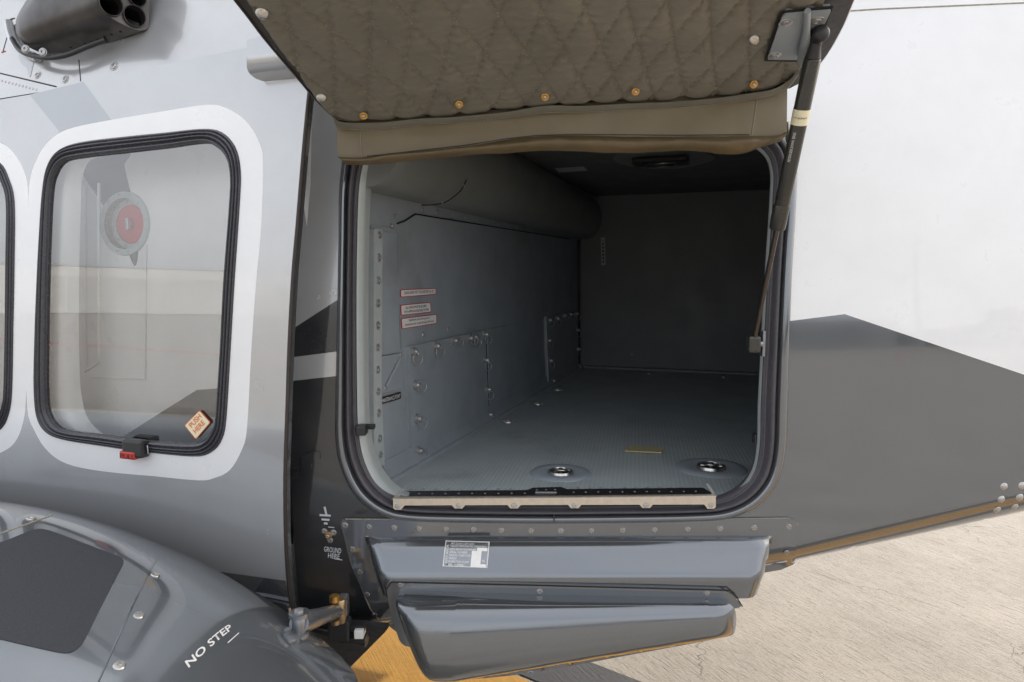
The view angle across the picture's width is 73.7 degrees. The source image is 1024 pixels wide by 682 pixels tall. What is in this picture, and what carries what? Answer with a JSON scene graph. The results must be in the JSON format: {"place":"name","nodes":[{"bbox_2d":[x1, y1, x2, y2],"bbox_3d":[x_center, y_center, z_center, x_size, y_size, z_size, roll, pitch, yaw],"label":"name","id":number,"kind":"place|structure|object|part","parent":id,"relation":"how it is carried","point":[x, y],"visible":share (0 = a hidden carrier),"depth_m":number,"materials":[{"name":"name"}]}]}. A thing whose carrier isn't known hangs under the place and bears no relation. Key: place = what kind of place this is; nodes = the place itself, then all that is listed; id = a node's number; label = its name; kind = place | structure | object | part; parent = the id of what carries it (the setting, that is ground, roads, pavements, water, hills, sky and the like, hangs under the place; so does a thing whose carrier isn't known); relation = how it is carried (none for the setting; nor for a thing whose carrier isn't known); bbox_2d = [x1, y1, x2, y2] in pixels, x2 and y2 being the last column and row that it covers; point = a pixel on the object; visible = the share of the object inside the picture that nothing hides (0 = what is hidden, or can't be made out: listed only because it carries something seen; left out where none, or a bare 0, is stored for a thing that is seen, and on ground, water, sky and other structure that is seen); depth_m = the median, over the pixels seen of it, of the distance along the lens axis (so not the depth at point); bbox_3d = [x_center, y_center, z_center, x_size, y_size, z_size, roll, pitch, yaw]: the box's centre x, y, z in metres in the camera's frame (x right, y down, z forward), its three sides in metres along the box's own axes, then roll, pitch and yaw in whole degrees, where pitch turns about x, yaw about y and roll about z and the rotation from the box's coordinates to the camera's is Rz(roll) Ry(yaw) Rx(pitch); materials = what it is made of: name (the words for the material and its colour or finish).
{"place":"outdoors","nodes":[
{"label":"outdoors","id":0,"kind":"place"},
{"bbox_2d":[516,511,1023,681],"bbox_3d":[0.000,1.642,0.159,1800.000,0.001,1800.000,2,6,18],"label":"ground","id":1,"kind":"structure","parent":0,"point":[945,604],"depth_m":3.27,"materials":[{"name":"concrete"}]},
{"bbox_2d":[351,627,529,681],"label":"yellow line","id":2,"kind":"object","parent":1,"relation":"on","point":[387,656],"visible":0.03,"depth_m":2.88,"materials":[{"name":"paint"}]},
{"bbox_2d":[0,0,1023,681],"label":"helicopter","id":3,"kind":"object","parent":1,"relation":"on","point":[454,340],"visible":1,"depth_m":1.52,"materials":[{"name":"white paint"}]},
{"bbox_3d":[-1.886,0.548,2.390,3.717,2.540,0.852,5,7,41],"label":"cabin door","id":4,"kind":"part","parent":3,"relation":"part of","materials":[{"name":"silver metal"}]},
{"bbox_3d":[0.073,-0.515,1.083,1.027,0.229,0.706,0,6,4],"label":"baggage door","id":5,"kind":"part","parent":3,"relation":"part of","materials":[{"name":"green fabric"}]},
{"bbox_2d":[522,662,640,681],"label":"black line border","id":6,"kind":"object","parent":1,"relation":"on","point":[589,672],"depth_m":2.82,"materials":[{"name":"paint"}]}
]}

